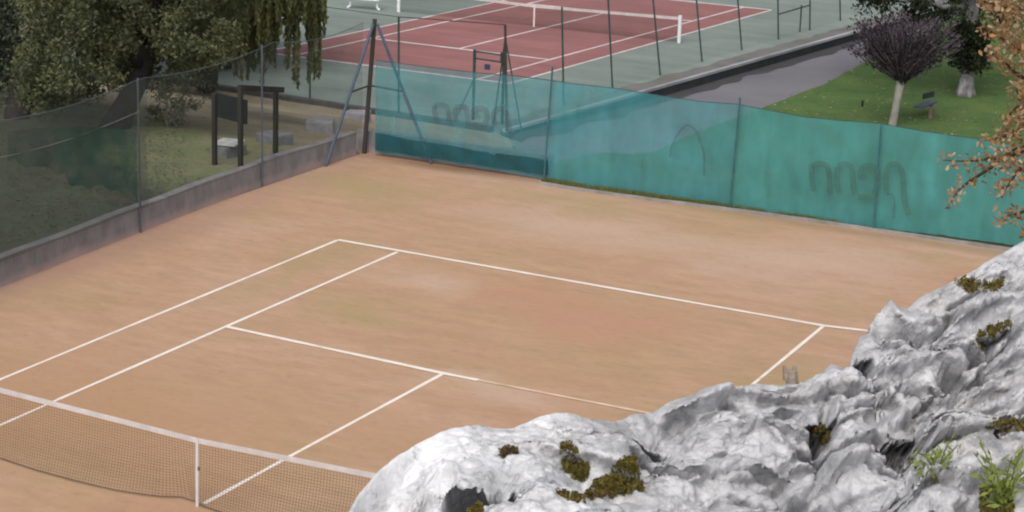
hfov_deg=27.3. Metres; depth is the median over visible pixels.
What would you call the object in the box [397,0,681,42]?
tennis net
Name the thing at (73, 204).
leaf litter
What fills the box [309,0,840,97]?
court fence
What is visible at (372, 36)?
corner post
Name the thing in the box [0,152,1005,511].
clay court
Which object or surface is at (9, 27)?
broadleaf tree
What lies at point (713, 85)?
gutter
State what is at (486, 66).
court gate
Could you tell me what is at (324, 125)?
stone block
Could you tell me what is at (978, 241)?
verge
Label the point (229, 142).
stone slab
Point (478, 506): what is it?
moss clump
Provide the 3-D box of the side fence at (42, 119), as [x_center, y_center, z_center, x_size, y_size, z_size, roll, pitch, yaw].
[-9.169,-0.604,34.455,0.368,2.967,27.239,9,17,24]
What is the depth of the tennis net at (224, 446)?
26.81 m
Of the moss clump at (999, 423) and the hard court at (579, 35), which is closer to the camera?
the moss clump at (999, 423)
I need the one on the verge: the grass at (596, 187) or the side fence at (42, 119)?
the grass at (596, 187)
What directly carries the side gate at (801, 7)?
attached to the court fence at (505, 51)
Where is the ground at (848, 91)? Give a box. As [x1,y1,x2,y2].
[0,1,1023,252]
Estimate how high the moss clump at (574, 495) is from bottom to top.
0.048 m
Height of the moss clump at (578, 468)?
0.136 m
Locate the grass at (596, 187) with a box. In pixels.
[541,177,838,221]
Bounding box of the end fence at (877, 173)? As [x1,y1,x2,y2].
[376,60,1008,227]
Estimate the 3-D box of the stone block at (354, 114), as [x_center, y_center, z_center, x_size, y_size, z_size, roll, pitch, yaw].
[-4.682,-4.192,63.621,0.722,0.405,0.600,6,16,14]
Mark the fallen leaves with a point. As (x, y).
(905, 103)
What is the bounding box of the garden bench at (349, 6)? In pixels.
[347,0,380,10]
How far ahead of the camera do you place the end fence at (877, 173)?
42.49 m
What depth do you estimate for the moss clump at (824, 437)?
6.55 m
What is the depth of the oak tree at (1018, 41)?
24.52 m
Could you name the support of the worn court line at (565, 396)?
on the clay court at (518, 330)
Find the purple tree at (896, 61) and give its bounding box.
[841,8,965,125]
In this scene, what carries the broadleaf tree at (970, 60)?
on the ground at (848, 91)
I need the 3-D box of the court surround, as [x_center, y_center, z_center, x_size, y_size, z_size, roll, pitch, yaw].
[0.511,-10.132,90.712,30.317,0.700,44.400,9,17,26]
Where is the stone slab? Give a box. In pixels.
[217,138,244,146]
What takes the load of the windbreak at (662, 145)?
attached to the end fence at (877, 173)
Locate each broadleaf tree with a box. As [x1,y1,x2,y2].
[0,0,82,119]
[0,3,89,55]
[1,0,263,129]
[41,0,199,86]
[219,3,292,69]
[850,0,1015,97]
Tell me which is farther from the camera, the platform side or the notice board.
the platform side
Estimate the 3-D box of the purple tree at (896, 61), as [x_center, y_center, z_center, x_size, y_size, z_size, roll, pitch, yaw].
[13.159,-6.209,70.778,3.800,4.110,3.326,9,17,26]
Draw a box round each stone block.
[211,144,246,158]
[256,130,292,144]
[305,117,334,133]
[344,109,370,121]
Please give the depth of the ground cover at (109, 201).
40.25 m
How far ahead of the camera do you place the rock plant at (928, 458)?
5.82 m
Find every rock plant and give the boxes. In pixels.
[908,433,963,482]
[968,438,1023,511]
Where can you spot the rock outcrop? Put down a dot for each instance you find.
(922, 371)
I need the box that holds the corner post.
[325,19,432,165]
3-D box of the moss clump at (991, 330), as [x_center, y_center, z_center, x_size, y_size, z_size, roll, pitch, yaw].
[1.658,0.251,7.215,0.128,0.153,0.340,7,16,18]
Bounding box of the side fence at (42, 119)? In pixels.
[0,23,361,232]
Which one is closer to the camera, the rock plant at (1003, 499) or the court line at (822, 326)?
the rock plant at (1003, 499)
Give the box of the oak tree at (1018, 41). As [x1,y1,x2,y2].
[937,0,1023,238]
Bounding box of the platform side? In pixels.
[649,9,956,95]
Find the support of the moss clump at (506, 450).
on the rock outcrop
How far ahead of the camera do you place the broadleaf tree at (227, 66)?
75.71 m
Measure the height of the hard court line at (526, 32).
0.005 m
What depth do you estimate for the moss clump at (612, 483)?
5.93 m
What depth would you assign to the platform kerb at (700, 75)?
80.19 m
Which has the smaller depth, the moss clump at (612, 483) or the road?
the moss clump at (612, 483)
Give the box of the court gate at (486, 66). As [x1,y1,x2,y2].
[467,49,504,122]
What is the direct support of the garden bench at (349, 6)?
on the court surround
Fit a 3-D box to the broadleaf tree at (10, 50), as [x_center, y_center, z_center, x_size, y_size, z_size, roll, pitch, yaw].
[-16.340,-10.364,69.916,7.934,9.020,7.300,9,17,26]
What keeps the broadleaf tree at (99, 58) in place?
on the ground at (848, 91)
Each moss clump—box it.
[467,500,483,511]
[498,443,518,458]
[556,487,586,503]
[559,440,589,481]
[583,453,645,500]
[799,422,831,446]
[953,274,1005,293]
[971,319,1011,349]
[978,483,1014,511]
[985,414,1023,432]
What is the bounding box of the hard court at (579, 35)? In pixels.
[277,0,767,76]
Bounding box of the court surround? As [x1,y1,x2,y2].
[62,0,936,124]
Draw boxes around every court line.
[0,239,867,503]
[277,0,770,76]
[477,379,649,412]
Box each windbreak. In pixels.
[8,127,136,200]
[375,61,1023,244]
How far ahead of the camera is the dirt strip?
81.19 m
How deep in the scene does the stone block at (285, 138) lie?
45.95 m
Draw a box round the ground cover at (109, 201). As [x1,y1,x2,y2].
[0,117,246,239]
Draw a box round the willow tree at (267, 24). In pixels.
[196,0,328,92]
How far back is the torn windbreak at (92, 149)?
37.54 m
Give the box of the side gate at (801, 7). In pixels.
[779,5,809,31]
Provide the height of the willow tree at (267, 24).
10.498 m
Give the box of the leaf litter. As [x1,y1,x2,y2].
[0,86,187,242]
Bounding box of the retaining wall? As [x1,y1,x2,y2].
[0,128,547,287]
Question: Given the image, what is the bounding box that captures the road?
[524,24,928,153]
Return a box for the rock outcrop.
[349,241,1023,511]
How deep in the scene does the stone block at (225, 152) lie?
44.30 m
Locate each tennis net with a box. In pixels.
[0,388,375,511]
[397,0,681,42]
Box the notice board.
[211,85,284,166]
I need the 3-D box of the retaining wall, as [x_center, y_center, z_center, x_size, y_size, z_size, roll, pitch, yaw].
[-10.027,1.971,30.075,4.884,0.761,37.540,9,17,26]
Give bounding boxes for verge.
[555,181,1014,247]
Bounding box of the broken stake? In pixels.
[782,364,798,384]
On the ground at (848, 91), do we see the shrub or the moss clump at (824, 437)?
the shrub
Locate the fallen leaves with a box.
[774,59,1013,134]
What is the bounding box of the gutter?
[523,1,1001,139]
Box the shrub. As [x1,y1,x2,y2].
[141,67,217,127]
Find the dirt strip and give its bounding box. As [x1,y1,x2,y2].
[500,0,949,121]
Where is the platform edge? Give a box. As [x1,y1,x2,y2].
[61,62,487,131]
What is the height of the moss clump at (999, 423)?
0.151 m
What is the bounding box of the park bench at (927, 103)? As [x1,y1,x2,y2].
[913,91,936,117]
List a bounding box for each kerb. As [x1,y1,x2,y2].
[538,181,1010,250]
[637,2,963,92]
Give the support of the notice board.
on the ground at (848, 91)
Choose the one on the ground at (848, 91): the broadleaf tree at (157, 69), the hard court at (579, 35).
the broadleaf tree at (157, 69)
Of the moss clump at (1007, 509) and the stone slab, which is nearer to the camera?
the moss clump at (1007, 509)
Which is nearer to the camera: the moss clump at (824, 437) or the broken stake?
the moss clump at (824, 437)
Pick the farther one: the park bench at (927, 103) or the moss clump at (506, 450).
the park bench at (927, 103)
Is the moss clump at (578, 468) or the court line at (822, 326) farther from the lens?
the court line at (822, 326)
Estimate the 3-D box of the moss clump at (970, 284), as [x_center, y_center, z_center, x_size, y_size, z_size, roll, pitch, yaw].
[1.652,0.102,7.502,0.194,0.083,0.283,7,16,19]

